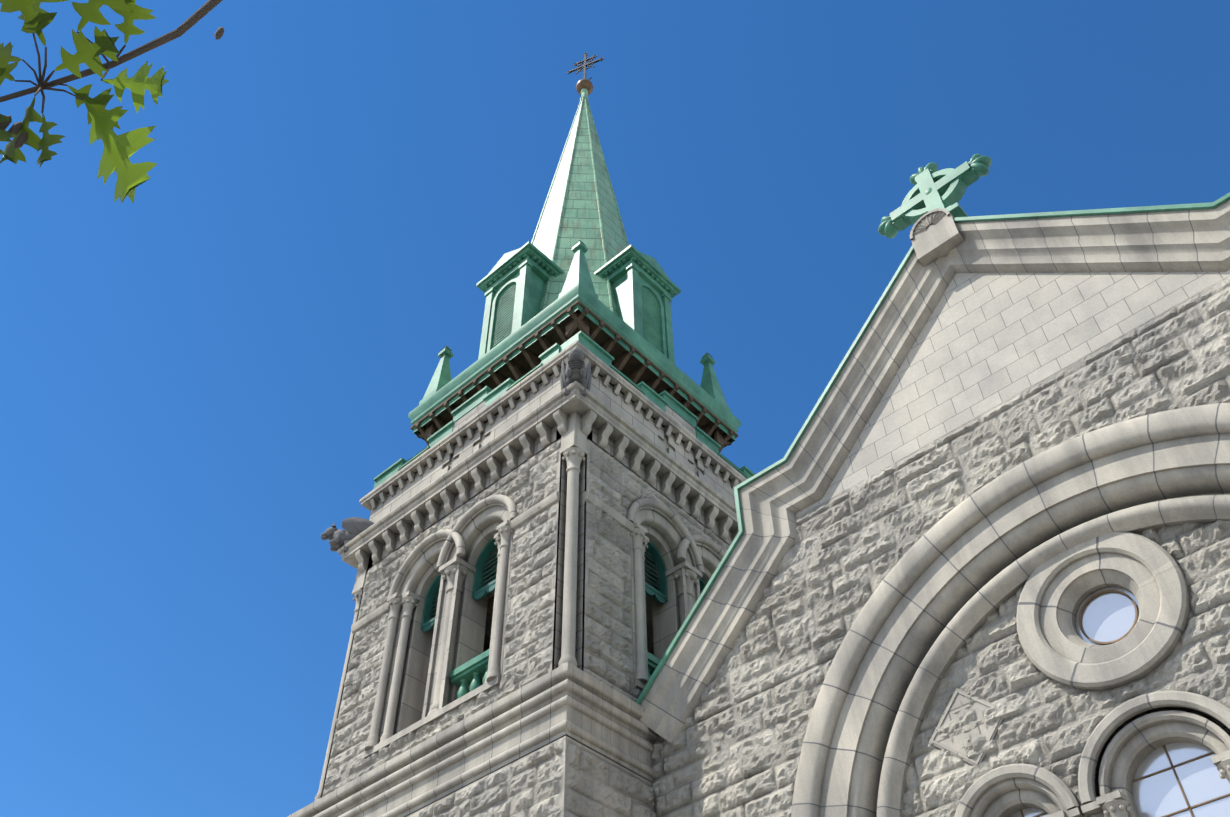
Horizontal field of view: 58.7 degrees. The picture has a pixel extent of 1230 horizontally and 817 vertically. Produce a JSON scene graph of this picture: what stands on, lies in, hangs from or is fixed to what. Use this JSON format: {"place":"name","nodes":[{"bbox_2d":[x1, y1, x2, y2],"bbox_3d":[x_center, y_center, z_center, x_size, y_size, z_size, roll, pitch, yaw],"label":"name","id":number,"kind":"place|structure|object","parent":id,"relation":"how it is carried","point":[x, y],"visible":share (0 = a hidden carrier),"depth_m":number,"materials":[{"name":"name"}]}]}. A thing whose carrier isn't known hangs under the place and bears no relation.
{"place":"outdoors","nodes":[
{"label":"outdoors","id":0,"kind":"place"},
{"bbox_2d":[0,0,223,203],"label":"oak","id":1,"kind":"object","parent":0,"point":[119,150],"depth_m":1.74,"materials":[{"name":"green plant"}]},
{"bbox_2d":[321,438,561,797],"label":"tower wall","id":2,"kind":"structure","parent":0,"point":[528,651],"depth_m":18.11,"materials":[{"name":"grey stone"}]},
{"bbox_2d":[404,734,565,816],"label":"tower shaft","id":3,"kind":"object","parent":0,"point":[530,784],"visible":1,"depth_m":14.57,"materials":[{"name":"grey stone"}]},
{"bbox_2d":[564,734,655,816],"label":"tower shaft","id":4,"kind":"object","parent":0,"point":[596,784],"visible":0.71,"depth_m":14.50,"materials":[{"name":"grey stone"}]},
{"bbox_2d":[0,0,1229,816],"label":"sky","id":5,"kind":"structure","parent":0,"point":[208,374],"materials":[{"name":"blue"}]},
{"bbox_2d":[651,270,1229,816],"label":"gable wall","id":6,"kind":"structure","parent":0,"point":[997,374],"depth_m":14.81,"materials":[{"name":"grey stone"}]},
{"bbox_2d":[902,520,1229,816],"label":"stone wall","id":7,"kind":"structure","parent":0,"point":[1049,724],"depth_m":12.34,"materials":[{"name":"grey stone"}]},
{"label":"forecourt","id":8,"kind":"structure","parent":0,"visible":0},
{"bbox_2d":[351,356,591,758],"bbox_3d":[-2.690,6.380,15.738,6.200,18.140,1.000,-34,-55,27],"label":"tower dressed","id":9,"kind":"object","parent":8,"relation":"on","point":[417,689],"visible":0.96,"depth_m":19.14,"materials":[{"name":"grey stone"}]},
{"bbox_2d":[314,553,490,801],"bbox_3d":[-2.912,5.595,22.261,1.000,7.510,6.060,-34,-55,27],"label":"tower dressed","id":10,"kind":"object","parent":9,"relation":"attached to","point":[357,591],"visible":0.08,"depth_m":20.30,"materials":[{"name":"grey stone"}]},
{"bbox_2d":[421,538,497,698],"bbox_3d":[-2.645,3.823,18.610,2.320,3.527,0.520,-34,-55,27],"label":"belfry joinery","id":11,"kind":"object","parent":9,"relation":"on","point":[472,672],"visible":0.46,"depth_m":19.00,"materials":[{"name":"green wood"}]},
{"bbox_2d":[373,343,559,488],"bbox_3d":[-2.966,0.281,22.463,5.574,0.620,0.600,-34,-55,27],"label":"roof flashing","id":12,"kind":"object","parent":9,"relation":"on","point":[487,395],"visible":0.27,"depth_m":22.34,"materials":[{"name":"green metal"}]},
{"bbox_2d":[548,357,738,689],"bbox_3d":[1.196,6.477,15.869,1.000,18.140,6.200,-34,-55,27],"label":"stone trim","id":13,"kind":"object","parent":8,"relation":"on","point":[690,560],"visible":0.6,"depth_m":19.69,"materials":[{"name":"grey stone"}]},
{"bbox_2d":[647,637,653,654],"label":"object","id":14,"kind":"object","parent":13,"relation":"attached to","point":[650,645],"depth_m":23.35,"materials":[{"name":"black"}]},
{"bbox_2d":[560,331,754,478],"bbox_3d":[1.017,0.147,22.381,0.600,0.620,5.574,-34,-55,27],"label":"roof flashing","id":15,"kind":"object","parent":13,"relation":"on","point":[662,399],"visible":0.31,"depth_m":22.02,"materials":[{"name":"green metal"}]},
{"bbox_2d":[644,541,705,678],"bbox_3d":[1.085,3.916,18.735,0.520,3.527,2.320,-34,-55,27],"label":"belfry joinery","id":16,"kind":"object","parent":13,"relation":"on","point":[661,596],"visible":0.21,"depth_m":19.41,"materials":[{"name":"green wood"}]},
{"bbox_3d":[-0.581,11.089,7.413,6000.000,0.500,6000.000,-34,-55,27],"label":"ground","id":17,"kind":"structure","parent":0,"visible":0},
{"bbox_2d":[288,340,746,816],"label":"tower mouldings","id":18,"kind":"object","parent":17,"relation":"on","point":[579,705],"visible":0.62,"depth_m":16.45,"materials":[{"name":"grey stone"}]},
{"bbox_2d":[321,348,591,552],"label":"gargoyles","id":19,"kind":"object","parent":18,"relation":"attached to","point":[570,373],"visible":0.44,"depth_m":19.74,"materials":[{"name":"grey stone"}]},
{"bbox_2d":[480,595,494,684],"bbox_3d":[-0.860,4.957,20.243,4.400,4.350,4.400,-34,-55,27],"label":"bell frame","id":20,"kind":"object","parent":18,"relation":"attached to","point":[490,605],"depth_m":19.95,"materials":[{"name":"brown wood"}]},
{"bbox_2d":[410,300,737,452],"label":"brackets","id":21,"kind":"object","parent":18,"relation":"on","point":[629,365],"visible":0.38,"depth_m":23.58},
{"bbox_2d":[408,283,740,447],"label":"cornice","id":22,"kind":"structure","parent":21,"relation":"on","point":[611,319],"depth_m":23.78,"materials":[{"name":"green metal"}]},
{"bbox_2d":[419,240,730,411],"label":"dormers and pinnacles","id":23,"kind":"object","parent":22,"relation":"on","point":[512,284],"visible":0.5,"depth_m":25.91,"materials":[{"name":"green metal"}]},
{"bbox_2d":[531,88,628,315],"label":"spire","id":24,"kind":"structure","parent":18,"relation":"on","point":[581,204],"depth_m":29.80,"materials":[{"name":"green metal"}]},
{"bbox_2d":[576,79,592,95],"bbox_3d":[-1.041,-10.978,37.398,0.585,0.510,0.600,-34,-55,27],"label":"ball finial","id":25,"kind":"object","parent":24,"relation":"on","point":[581,84],"visible":0.81,"depth_m":37.20,"materials":[{"name":"brown metal"}]},
{"bbox_2d":[567,53,603,79],"bbox_3d":[-1.052,-11.916,38.408,1.357,2.497,0.518,-34,-55,27],"label":"cross","id":26,"kind":"object","parent":25,"relation":"on","point":[590,62],"visible":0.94,"depth_m":38.66,"materials":[{"name":"grey metal"}]},
{"bbox_2d":[582,440,729,701],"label":"tower wall","id":27,"kind":"structure","parent":18,"relation":"on","point":[615,485],"depth_m":17.51,"materials":[{"name":"grey stone"}]},
{"bbox_2d":[640,200,1229,816],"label":"stone trim","id":28,"kind":"structure","parent":17,"relation":"on","point":[1054,530],"depth_m":13.53,"materials":[{"name":"grey stone"}]},
{"bbox_2d":[636,153,1229,704],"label":"roof edge trim","id":29,"kind":"structure","parent":28,"relation":"on","point":[934,187],"depth_m":17.20,"materials":[{"name":"green metal"}]},
{"bbox_2d":[1010,587,1229,816],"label":"window glass","id":30,"kind":"object","parent":28,"relation":"in","point":[1107,617],"visible":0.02,"depth_m":11.37,"materials":[{"name":"glass"}]},
{"bbox_2d":[1020,590,1229,816],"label":"gable cames","id":31,"kind":"object","parent":30,"relation":"attached to","point":[1172,767],"visible":0.9,"depth_m":11.52,"materials":[{"name":"grey metal"}]}
]}

